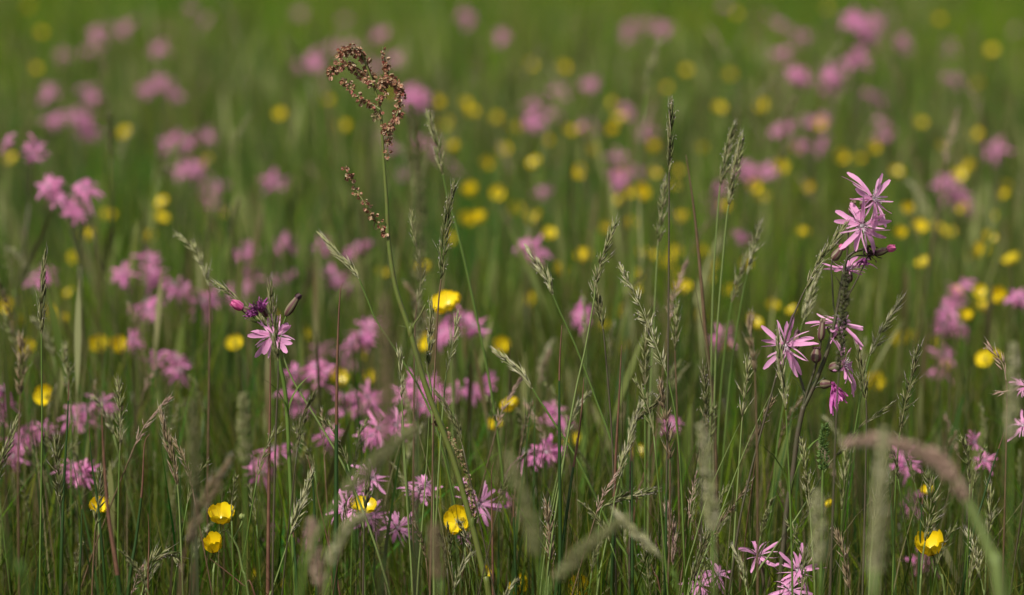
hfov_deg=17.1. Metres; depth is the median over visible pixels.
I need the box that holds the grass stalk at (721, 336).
[700,325,728,448]
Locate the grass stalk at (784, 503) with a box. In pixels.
[779,480,790,569]
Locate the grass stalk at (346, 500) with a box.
[331,469,359,594]
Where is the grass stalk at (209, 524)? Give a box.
[185,522,212,589]
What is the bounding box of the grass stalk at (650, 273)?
[642,251,666,352]
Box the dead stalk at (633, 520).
[620,431,655,594]
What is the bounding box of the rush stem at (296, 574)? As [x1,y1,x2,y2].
[292,525,297,594]
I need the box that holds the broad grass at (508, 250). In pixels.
[0,30,1023,594]
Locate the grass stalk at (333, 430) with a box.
[317,416,376,594]
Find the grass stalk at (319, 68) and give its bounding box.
[302,57,323,223]
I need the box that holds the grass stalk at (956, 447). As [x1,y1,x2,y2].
[944,414,970,558]
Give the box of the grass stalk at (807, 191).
[798,172,830,300]
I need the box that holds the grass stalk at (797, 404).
[754,393,802,555]
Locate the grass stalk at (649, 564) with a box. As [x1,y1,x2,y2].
[636,533,655,593]
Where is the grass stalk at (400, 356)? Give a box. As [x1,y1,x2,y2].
[396,344,411,594]
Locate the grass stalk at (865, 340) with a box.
[860,332,869,535]
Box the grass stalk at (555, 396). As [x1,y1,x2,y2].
[541,382,592,553]
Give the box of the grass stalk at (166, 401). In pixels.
[81,394,173,588]
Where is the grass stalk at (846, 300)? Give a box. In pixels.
[829,270,851,594]
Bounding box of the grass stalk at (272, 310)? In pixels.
[266,273,282,594]
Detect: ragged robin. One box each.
[0,133,49,383]
[0,383,18,569]
[0,419,58,557]
[23,265,59,416]
[35,174,104,403]
[39,81,103,248]
[40,107,102,226]
[51,458,99,594]
[55,17,136,109]
[58,393,117,505]
[105,24,170,50]
[110,245,170,463]
[125,329,146,462]
[128,296,163,407]
[136,72,186,221]
[140,349,192,469]
[147,40,169,131]
[155,275,226,450]
[158,129,200,234]
[171,156,211,269]
[185,5,211,138]
[195,179,228,276]
[202,127,216,247]
[210,283,248,316]
[227,265,305,307]
[229,231,297,354]
[229,293,309,591]
[242,444,291,557]
[259,168,291,266]
[273,387,315,483]
[283,359,338,478]
[290,7,349,46]
[292,47,324,236]
[297,528,321,574]
[308,341,356,421]
[312,234,373,319]
[313,423,346,585]
[321,264,353,352]
[322,27,392,117]
[325,465,389,594]
[327,379,385,453]
[335,317,384,455]
[353,407,411,536]
[370,52,403,78]
[372,136,406,220]
[379,475,442,577]
[391,368,447,503]
[394,82,431,220]
[418,133,466,235]
[431,305,490,507]
[445,370,497,468]
[455,477,506,594]
[456,5,474,121]
[494,28,510,171]
[499,490,527,594]
[506,433,567,592]
[513,234,553,365]
[522,83,571,196]
[523,106,598,224]
[533,181,554,307]
[539,400,576,486]
[571,300,600,475]
[579,78,604,168]
[604,147,644,261]
[619,104,660,227]
[620,19,671,78]
[655,415,683,543]
[678,561,730,594]
[703,182,730,244]
[709,323,736,449]
[719,2,773,75]
[729,158,778,286]
[731,230,754,329]
[739,541,777,594]
[759,172,895,594]
[768,543,817,594]
[769,120,794,239]
[770,44,795,163]
[771,19,812,118]
[785,64,815,220]
[792,136,828,253]
[801,112,829,258]
[818,60,848,213]
[837,6,885,179]
[837,23,880,254]
[861,89,888,140]
[871,117,895,271]
[889,448,922,594]
[892,34,911,121]
[900,487,921,519]
[900,550,939,578]
[927,339,955,386]
[929,174,979,307]
[929,310,969,419]
[936,277,977,400]
[937,74,959,238]
[942,39,958,73]
[959,430,980,592]
[973,449,997,586]
[983,135,1014,231]
[1003,288,1023,446]
[1007,377,1023,441]
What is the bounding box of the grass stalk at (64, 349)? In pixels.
[58,342,73,594]
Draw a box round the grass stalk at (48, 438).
[37,423,70,564]
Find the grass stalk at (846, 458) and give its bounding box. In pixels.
[836,448,852,594]
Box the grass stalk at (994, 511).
[965,509,997,591]
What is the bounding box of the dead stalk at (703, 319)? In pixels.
[686,156,718,589]
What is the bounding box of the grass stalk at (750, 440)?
[721,423,761,589]
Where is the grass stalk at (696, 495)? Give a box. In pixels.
[683,475,703,594]
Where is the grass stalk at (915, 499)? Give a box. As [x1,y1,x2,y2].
[908,490,918,589]
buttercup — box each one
[0,298,15,378]
[4,153,19,219]
[13,315,30,354]
[18,338,34,363]
[21,384,55,561]
[32,64,43,157]
[36,28,45,96]
[44,305,55,371]
[63,288,75,307]
[67,251,83,306]
[83,228,98,288]
[89,334,108,437]
[89,496,105,592]
[102,209,114,256]
[110,335,127,423]
[117,127,129,219]
[144,231,156,292]
[155,196,166,292]
[155,211,167,298]
[201,155,217,213]
[203,531,221,594]
[208,502,249,594]
[226,335,242,414]
[274,108,285,255]
[316,367,349,452]
[325,96,334,228]
[335,120,349,231]
[350,495,376,594]
[364,370,376,387]
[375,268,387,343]
[387,89,394,168]
[414,261,430,313]
[419,332,443,416]
[432,290,460,505]
[436,96,442,152]
[441,117,455,261]
[443,504,468,593]
[448,140,468,254]
[448,233,456,270]
[461,98,478,198]
[461,211,473,247]
[462,181,478,253]
[466,106,477,197]
[471,210,485,285]
[478,565,489,576]
[481,156,491,213]
[481,417,502,590]
[488,112,500,189]
[490,185,503,280]
[493,143,509,214]
[494,336,508,425]
[496,396,518,556]
[508,574,530,594]
[509,121,523,206]
[510,202,522,251]
[519,60,534,177]
[525,290,534,317]
[527,156,539,240]
[527,210,542,256]
[542,227,555,253]
[546,136,553,188]
[551,262,567,313]
[559,62,578,208]
[561,125,575,178]
[561,431,577,474]
[569,574,589,594]
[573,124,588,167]
[573,166,592,244]
[574,247,591,326]
[589,143,598,231]
[600,222,609,233]
[607,98,615,188]
[607,124,616,185]
[613,114,625,240]
[613,304,623,328]
[614,194,624,273]
[626,186,635,217]
[626,217,638,235]
[631,445,643,456]
[632,268,642,280]
[636,182,651,297]
[637,187,649,260]
[645,250,657,295]
[648,140,658,223]
[649,168,666,273]
[660,255,672,294]
[663,84,670,131]
[663,181,678,236]
[670,245,681,256]
[671,266,687,292]
[673,166,682,207]
[674,280,691,336]
[675,211,687,242]
[682,66,689,80]
[695,245,707,260]
[697,143,705,233]
[713,102,724,205]
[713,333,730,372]
[719,201,732,240]
[724,284,734,294]
[725,68,734,103]
[732,9,738,87]
[741,257,751,305]
[744,312,761,422]
[747,179,760,238]
[750,99,765,211]
[755,193,768,261]
[765,297,779,334]
[774,160,787,251]
[786,304,801,352]
[791,145,806,228]
[797,227,808,245]
[799,181,813,263]
[815,118,829,234]
[822,499,836,592]
[836,150,847,191]
[855,154,863,253]
[866,371,885,414]
[868,141,884,259]
[876,166,903,246]
[891,330,903,395]
[894,226,906,273]
[902,202,915,299]
[905,330,921,372]
[912,219,927,254]
[914,118,925,175]
[914,529,945,594]
[915,256,935,326]
[918,142,946,251]
[920,484,933,530]
[921,15,942,130]
[927,336,938,369]
[930,222,943,259]
[938,359,950,422]
[942,227,956,299]
[945,168,964,293]
[951,285,963,350]
[954,202,970,284]
[960,308,972,454]
[963,159,976,242]
[970,129,985,219]
[972,284,986,393]
[974,241,989,342]
[974,300,986,329]
[975,349,993,505]
[980,349,1000,417]
[983,230,996,277]
[987,45,996,118]
[993,286,1006,385]
[996,181,1010,244]
[999,189,1009,271]
[1003,252,1017,375]
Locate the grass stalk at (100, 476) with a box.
[90,464,107,594]
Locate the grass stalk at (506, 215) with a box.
[500,207,534,322]
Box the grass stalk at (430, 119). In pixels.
[423,108,511,570]
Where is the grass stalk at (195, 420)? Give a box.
[186,397,201,594]
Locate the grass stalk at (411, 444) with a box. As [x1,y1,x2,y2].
[386,422,425,566]
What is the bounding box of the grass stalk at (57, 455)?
[47,430,63,529]
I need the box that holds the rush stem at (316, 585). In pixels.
[307,456,318,594]
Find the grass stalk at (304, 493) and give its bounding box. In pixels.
[269,467,315,594]
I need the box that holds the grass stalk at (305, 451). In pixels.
[293,424,331,591]
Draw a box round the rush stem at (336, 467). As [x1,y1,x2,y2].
[332,283,342,594]
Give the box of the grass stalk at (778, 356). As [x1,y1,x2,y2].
[773,325,793,594]
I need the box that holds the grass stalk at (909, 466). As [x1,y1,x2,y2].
[895,433,939,594]
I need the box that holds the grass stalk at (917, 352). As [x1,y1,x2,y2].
[892,341,922,594]
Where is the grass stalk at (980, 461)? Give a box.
[964,443,986,569]
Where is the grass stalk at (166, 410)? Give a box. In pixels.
[162,403,169,589]
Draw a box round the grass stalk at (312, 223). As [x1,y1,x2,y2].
[304,199,326,261]
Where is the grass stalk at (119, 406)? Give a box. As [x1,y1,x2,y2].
[113,377,127,565]
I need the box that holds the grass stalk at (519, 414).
[514,407,532,509]
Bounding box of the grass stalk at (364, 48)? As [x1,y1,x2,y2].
[360,43,373,132]
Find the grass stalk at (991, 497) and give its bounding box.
[984,477,1002,594]
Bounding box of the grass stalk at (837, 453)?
[748,400,895,594]
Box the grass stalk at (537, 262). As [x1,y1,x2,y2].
[522,241,644,593]
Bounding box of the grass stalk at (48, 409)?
[46,383,56,565]
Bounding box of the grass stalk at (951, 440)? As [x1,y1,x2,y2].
[924,430,957,583]
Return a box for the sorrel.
[326,43,491,594]
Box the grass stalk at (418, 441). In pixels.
[412,294,423,592]
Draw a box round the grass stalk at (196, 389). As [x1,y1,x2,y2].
[188,372,212,567]
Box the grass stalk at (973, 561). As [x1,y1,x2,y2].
[968,535,979,594]
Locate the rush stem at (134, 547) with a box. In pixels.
[126,434,149,594]
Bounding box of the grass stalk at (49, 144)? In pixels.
[46,127,52,265]
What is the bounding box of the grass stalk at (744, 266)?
[717,249,748,456]
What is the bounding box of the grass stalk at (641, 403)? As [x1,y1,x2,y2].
[607,390,653,592]
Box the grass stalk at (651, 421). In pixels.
[632,374,668,594]
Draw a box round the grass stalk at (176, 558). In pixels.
[141,542,188,594]
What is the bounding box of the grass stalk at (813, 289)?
[765,259,825,584]
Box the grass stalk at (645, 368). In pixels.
[638,317,652,594]
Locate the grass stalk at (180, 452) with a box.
[171,436,211,593]
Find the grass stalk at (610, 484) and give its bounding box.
[572,460,626,594]
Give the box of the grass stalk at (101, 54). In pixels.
[95,39,110,280]
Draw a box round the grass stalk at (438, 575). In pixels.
[427,522,444,594]
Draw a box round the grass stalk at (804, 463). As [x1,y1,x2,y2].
[798,435,815,594]
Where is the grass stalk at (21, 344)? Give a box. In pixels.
[13,330,32,594]
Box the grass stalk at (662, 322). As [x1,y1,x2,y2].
[651,298,682,424]
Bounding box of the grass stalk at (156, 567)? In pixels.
[145,561,161,594]
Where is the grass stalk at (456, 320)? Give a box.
[435,310,462,538]
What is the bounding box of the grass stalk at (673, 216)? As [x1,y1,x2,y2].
[664,198,700,359]
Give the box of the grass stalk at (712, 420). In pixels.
[704,402,717,592]
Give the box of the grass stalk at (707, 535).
[687,524,710,594]
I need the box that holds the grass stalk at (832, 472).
[816,441,857,544]
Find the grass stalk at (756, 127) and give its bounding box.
[748,117,795,294]
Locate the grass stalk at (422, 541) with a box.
[413,520,428,587]
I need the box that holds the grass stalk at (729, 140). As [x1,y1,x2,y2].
[706,121,736,589]
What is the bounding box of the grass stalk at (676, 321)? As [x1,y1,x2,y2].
[670,299,681,592]
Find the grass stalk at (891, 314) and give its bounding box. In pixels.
[833,291,906,593]
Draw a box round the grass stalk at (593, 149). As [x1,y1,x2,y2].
[588,135,612,276]
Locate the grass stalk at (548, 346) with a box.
[531,337,554,415]
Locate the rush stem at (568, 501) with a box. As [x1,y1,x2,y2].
[558,380,583,594]
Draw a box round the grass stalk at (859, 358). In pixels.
[853,339,869,594]
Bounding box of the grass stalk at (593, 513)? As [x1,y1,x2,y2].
[578,501,628,594]
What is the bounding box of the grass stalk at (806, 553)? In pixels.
[794,543,812,594]
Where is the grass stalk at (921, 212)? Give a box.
[910,160,925,278]
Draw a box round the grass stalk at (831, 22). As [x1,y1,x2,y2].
[821,4,846,213]
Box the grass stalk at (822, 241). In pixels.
[819,222,825,346]
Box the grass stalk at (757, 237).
[719,217,763,514]
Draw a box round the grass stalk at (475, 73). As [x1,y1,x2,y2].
[470,49,482,242]
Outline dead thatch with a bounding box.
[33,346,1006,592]
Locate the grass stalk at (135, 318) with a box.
[125,300,173,523]
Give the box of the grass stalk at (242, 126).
[206,112,252,335]
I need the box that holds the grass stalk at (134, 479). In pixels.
[117,455,146,534]
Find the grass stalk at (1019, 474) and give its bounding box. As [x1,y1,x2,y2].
[1015,449,1021,581]
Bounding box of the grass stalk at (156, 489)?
[153,450,158,577]
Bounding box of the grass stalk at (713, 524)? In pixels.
[696,422,719,594]
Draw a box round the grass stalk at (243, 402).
[236,392,251,594]
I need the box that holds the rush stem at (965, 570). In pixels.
[961,433,1003,594]
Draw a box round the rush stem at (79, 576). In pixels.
[77,509,81,594]
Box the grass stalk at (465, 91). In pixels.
[447,58,480,165]
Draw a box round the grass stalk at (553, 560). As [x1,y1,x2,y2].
[546,532,554,587]
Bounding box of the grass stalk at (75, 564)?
[72,540,83,593]
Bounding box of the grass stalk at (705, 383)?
[696,357,714,594]
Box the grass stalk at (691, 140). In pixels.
[679,125,696,238]
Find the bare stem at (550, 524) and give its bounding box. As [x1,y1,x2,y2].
[539,397,575,594]
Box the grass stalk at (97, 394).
[92,379,99,560]
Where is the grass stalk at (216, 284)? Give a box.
[208,279,390,594]
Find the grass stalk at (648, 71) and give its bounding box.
[623,33,665,401]
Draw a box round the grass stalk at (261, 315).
[260,313,288,521]
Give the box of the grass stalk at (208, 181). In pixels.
[205,156,214,310]
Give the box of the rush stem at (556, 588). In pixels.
[554,327,561,594]
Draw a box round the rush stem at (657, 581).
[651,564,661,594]
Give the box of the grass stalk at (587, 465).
[577,449,608,593]
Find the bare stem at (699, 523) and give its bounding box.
[680,423,739,594]
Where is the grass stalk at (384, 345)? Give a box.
[377,297,394,594]
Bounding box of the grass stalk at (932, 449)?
[927,446,989,562]
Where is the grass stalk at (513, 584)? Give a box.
[503,577,519,594]
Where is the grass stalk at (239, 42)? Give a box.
[231,20,246,155]
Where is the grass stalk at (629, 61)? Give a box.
[623,53,637,152]
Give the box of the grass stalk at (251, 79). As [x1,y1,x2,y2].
[219,70,257,271]
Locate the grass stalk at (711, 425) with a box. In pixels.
[706,397,722,481]
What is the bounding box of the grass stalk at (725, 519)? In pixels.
[706,515,731,579]
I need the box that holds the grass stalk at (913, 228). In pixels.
[898,206,937,345]
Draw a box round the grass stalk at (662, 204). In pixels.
[646,177,672,594]
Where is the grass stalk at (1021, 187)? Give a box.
[1015,171,1023,326]
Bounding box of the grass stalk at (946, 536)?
[931,523,959,594]
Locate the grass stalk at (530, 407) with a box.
[505,400,535,587]
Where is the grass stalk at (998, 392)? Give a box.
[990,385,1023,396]
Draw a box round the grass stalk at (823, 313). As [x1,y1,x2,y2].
[820,310,884,559]
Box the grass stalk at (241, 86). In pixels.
[234,76,260,165]
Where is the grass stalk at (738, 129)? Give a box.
[733,108,745,318]
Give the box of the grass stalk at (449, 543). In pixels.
[445,520,454,594]
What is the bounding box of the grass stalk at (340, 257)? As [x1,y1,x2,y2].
[315,230,475,594]
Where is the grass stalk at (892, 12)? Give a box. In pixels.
[885,0,914,185]
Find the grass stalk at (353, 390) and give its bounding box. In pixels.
[348,384,380,553]
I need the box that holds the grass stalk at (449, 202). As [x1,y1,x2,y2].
[429,176,457,594]
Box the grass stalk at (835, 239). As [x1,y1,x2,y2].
[728,216,849,594]
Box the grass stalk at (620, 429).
[617,402,624,474]
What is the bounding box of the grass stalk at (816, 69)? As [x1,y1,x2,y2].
[810,58,839,199]
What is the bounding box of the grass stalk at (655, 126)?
[618,119,659,223]
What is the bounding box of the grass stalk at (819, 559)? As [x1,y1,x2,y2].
[809,489,827,594]
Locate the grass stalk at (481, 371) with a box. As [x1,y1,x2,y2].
[472,321,491,463]
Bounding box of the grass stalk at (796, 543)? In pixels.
[785,518,807,594]
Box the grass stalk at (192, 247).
[173,230,211,594]
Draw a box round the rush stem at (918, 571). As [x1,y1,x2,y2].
[916,495,922,594]
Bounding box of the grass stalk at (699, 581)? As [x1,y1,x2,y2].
[695,562,710,594]
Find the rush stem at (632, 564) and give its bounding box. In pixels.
[631,458,633,594]
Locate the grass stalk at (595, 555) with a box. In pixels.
[588,538,603,594]
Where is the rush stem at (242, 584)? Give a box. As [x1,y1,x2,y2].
[212,560,255,594]
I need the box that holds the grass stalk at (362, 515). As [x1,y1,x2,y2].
[325,511,369,594]
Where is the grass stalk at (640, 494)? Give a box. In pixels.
[597,486,660,580]
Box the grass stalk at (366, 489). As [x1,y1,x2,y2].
[362,466,372,594]
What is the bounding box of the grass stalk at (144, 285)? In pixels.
[140,256,149,449]
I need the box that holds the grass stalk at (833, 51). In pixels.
[754,36,846,313]
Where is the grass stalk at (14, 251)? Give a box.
[8,245,53,362]
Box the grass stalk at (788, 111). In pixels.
[770,94,797,349]
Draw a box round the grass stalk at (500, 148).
[496,143,534,289]
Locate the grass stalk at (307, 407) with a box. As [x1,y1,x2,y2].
[281,389,316,594]
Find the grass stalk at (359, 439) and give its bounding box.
[350,417,369,594]
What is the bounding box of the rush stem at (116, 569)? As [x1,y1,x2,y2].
[101,410,122,594]
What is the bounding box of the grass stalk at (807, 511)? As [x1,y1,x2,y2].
[785,508,810,587]
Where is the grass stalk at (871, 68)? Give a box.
[837,14,896,216]
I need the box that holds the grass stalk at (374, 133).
[366,121,379,314]
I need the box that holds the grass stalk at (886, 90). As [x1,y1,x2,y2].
[875,81,887,274]
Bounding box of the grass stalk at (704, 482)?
[697,456,709,548]
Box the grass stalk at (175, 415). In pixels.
[153,397,186,569]
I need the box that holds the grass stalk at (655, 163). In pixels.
[637,162,656,232]
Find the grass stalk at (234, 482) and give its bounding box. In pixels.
[227,474,238,594]
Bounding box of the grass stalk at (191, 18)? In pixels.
[187,0,201,231]
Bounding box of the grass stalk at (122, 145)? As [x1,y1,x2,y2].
[102,122,134,287]
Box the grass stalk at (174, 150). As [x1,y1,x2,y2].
[98,125,198,423]
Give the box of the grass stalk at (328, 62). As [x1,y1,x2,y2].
[312,32,334,316]
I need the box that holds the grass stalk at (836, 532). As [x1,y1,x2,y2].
[830,525,851,594]
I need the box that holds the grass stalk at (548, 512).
[541,494,556,594]
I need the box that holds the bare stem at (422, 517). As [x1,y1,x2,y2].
[417,421,428,594]
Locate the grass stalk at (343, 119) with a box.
[326,70,357,207]
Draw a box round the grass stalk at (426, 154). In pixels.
[401,144,429,321]
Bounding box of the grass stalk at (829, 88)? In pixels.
[809,65,885,296]
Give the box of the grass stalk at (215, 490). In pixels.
[178,447,236,594]
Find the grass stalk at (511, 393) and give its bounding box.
[458,375,522,594]
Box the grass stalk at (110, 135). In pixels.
[106,109,115,395]
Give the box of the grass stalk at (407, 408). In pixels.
[400,375,429,556]
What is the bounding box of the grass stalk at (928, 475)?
[919,467,945,594]
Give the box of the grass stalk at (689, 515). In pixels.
[679,469,698,590]
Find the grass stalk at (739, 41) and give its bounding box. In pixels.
[701,29,750,164]
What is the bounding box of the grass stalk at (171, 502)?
[166,470,184,593]
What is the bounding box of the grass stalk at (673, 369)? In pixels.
[651,357,682,503]
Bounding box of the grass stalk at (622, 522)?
[545,513,630,594]
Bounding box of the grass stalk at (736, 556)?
[729,543,747,594]
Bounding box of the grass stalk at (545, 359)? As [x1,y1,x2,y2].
[529,346,551,455]
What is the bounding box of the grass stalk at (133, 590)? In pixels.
[131,561,144,594]
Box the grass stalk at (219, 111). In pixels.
[206,85,231,188]
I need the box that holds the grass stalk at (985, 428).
[978,403,988,521]
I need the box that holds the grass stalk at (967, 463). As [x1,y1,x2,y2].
[956,430,973,594]
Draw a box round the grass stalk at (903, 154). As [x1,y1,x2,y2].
[882,138,913,211]
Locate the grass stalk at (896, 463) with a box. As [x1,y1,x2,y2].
[888,447,915,594]
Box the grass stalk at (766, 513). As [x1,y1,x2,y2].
[749,496,775,594]
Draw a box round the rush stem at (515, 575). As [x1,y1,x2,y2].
[513,499,516,594]
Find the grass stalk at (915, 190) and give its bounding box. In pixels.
[905,177,958,349]
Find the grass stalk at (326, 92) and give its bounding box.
[318,74,352,316]
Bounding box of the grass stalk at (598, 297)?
[588,275,616,594]
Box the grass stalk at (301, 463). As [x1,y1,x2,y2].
[291,446,329,587]
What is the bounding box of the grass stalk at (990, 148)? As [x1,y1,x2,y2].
[988,142,994,262]
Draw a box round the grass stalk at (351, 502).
[332,493,356,594]
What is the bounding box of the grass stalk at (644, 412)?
[628,390,664,594]
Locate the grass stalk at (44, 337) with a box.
[30,315,73,456]
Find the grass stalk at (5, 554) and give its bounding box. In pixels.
[0,503,10,594]
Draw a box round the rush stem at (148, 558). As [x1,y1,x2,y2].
[147,517,149,594]
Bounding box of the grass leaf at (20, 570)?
[0,519,29,594]
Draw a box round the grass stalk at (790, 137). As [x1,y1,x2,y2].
[752,118,803,309]
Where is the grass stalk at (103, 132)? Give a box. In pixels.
[100,101,108,172]
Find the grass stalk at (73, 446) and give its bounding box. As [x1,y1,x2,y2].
[51,439,79,588]
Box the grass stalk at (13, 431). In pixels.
[0,413,18,477]
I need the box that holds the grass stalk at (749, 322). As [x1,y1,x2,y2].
[742,307,760,594]
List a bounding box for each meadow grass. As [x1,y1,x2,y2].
[0,0,1023,441]
[0,217,1023,594]
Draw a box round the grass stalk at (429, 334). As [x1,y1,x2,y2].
[425,297,435,594]
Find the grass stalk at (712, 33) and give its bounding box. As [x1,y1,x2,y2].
[708,27,783,247]
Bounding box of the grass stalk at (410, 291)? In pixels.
[402,278,471,557]
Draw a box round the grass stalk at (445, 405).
[433,388,495,594]
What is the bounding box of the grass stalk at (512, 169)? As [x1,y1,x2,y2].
[504,135,524,249]
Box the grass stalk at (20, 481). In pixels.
[19,479,38,586]
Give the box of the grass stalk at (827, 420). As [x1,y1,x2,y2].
[822,415,858,511]
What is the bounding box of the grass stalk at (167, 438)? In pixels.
[157,401,183,594]
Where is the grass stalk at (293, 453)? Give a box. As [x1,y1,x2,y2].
[275,429,307,576]
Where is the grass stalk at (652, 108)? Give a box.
[615,101,655,295]
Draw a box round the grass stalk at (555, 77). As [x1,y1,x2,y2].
[547,64,578,211]
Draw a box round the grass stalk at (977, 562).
[962,525,984,594]
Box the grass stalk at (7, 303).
[0,283,33,465]
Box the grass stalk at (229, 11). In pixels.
[223,0,266,223]
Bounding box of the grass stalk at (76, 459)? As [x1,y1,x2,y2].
[72,448,90,594]
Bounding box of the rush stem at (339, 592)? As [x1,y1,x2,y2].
[317,483,340,594]
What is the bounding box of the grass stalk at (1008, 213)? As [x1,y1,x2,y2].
[990,169,1023,282]
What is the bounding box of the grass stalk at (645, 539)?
[608,503,679,594]
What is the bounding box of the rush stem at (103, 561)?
[89,427,107,594]
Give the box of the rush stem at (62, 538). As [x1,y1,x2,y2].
[59,384,68,594]
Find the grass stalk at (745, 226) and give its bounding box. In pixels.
[744,211,749,278]
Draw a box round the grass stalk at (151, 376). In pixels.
[107,351,168,546]
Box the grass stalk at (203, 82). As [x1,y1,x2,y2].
[185,74,207,180]
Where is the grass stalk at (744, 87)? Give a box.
[725,73,751,176]
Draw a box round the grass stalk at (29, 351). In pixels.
[24,344,89,523]
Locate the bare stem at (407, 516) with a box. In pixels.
[400,410,413,594]
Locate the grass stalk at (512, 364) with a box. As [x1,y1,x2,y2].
[491,346,643,594]
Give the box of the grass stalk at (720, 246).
[688,237,726,358]
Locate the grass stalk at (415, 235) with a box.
[408,206,426,576]
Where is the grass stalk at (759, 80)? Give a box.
[756,27,762,176]
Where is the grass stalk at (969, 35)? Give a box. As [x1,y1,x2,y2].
[959,19,974,224]
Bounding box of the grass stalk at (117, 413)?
[112,403,140,587]
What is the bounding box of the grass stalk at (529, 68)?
[486,47,544,255]
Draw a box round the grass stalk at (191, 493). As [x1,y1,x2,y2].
[172,460,211,594]
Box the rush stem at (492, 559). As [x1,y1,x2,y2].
[491,463,493,594]
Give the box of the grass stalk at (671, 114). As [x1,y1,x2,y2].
[665,98,676,499]
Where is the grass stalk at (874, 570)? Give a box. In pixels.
[867,427,891,594]
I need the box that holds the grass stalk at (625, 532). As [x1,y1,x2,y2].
[617,509,627,574]
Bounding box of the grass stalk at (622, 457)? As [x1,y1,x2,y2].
[596,413,638,594]
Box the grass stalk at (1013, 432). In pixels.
[1004,342,1021,594]
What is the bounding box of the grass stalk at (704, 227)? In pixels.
[673,220,709,353]
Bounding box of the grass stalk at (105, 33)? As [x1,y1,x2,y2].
[76,18,114,154]
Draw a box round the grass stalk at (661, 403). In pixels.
[654,377,675,591]
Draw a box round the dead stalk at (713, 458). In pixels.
[694,281,715,551]
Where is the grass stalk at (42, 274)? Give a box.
[34,243,47,594]
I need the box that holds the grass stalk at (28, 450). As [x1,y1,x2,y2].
[23,445,70,593]
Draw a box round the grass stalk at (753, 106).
[708,72,779,257]
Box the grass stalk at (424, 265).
[404,263,427,518]
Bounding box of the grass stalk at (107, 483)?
[90,457,121,583]
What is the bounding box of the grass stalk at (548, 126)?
[530,110,556,229]
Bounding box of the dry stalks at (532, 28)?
[0,0,1023,594]
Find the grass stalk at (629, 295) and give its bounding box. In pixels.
[595,272,643,484]
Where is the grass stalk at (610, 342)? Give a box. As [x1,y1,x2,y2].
[602,320,614,522]
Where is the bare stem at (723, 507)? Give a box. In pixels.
[692,396,769,594]
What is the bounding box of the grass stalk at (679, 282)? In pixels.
[648,256,688,560]
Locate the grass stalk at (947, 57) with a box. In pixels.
[913,47,955,211]
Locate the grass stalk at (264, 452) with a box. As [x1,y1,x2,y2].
[237,425,283,594]
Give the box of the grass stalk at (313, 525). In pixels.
[304,517,325,594]
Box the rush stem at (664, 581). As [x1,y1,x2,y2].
[663,442,669,594]
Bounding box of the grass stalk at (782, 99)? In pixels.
[779,89,790,294]
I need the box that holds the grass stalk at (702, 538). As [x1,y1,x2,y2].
[692,521,718,593]
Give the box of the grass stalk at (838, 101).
[805,82,848,285]
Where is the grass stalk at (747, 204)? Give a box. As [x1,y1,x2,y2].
[744,181,755,244]
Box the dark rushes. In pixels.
[0,32,1023,594]
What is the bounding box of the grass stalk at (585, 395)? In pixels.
[537,389,593,583]
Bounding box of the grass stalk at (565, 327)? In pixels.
[561,306,571,364]
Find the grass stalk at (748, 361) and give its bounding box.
[730,353,753,594]
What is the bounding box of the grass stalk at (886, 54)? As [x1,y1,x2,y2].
[877,43,937,309]
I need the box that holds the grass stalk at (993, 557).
[841,431,1006,594]
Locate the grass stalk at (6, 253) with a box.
[2,242,29,408]
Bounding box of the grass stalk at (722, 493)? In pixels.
[711,480,730,594]
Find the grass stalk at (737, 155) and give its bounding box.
[709,128,746,590]
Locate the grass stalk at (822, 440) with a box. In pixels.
[816,422,829,594]
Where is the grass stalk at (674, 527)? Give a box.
[663,497,678,588]
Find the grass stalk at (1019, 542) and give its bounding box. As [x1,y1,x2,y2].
[1011,520,1023,577]
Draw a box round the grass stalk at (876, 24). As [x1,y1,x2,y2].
[864,6,907,227]
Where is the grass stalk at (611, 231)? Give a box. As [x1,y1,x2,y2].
[544,217,619,593]
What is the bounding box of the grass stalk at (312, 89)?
[310,79,322,227]
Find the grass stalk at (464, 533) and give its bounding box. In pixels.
[454,517,480,594]
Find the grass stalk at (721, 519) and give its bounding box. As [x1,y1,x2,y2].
[687,479,752,593]
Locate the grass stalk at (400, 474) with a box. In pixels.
[391,463,431,592]
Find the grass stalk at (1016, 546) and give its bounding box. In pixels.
[1010,495,1023,594]
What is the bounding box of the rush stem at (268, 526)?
[266,352,270,594]
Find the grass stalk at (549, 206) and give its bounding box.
[547,191,551,314]
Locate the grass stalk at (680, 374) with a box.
[637,363,689,526]
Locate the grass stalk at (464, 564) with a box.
[453,547,475,594]
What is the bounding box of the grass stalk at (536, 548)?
[504,450,543,594]
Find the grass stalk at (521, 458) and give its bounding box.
[478,451,528,594]
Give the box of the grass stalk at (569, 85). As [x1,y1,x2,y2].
[534,70,578,236]
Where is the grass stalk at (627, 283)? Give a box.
[616,263,685,594]
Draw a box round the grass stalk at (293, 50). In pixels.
[285,37,347,281]
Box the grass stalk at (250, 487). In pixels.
[247,483,261,594]
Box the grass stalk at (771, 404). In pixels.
[739,393,778,592]
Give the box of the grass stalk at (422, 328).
[376,315,434,522]
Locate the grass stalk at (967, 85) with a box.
[956,68,1009,270]
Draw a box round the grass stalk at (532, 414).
[523,399,585,576]
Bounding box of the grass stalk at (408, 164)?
[398,145,433,290]
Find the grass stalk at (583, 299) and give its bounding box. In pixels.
[581,292,589,541]
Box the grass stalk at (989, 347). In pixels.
[983,335,1007,567]
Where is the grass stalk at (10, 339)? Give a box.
[0,310,34,462]

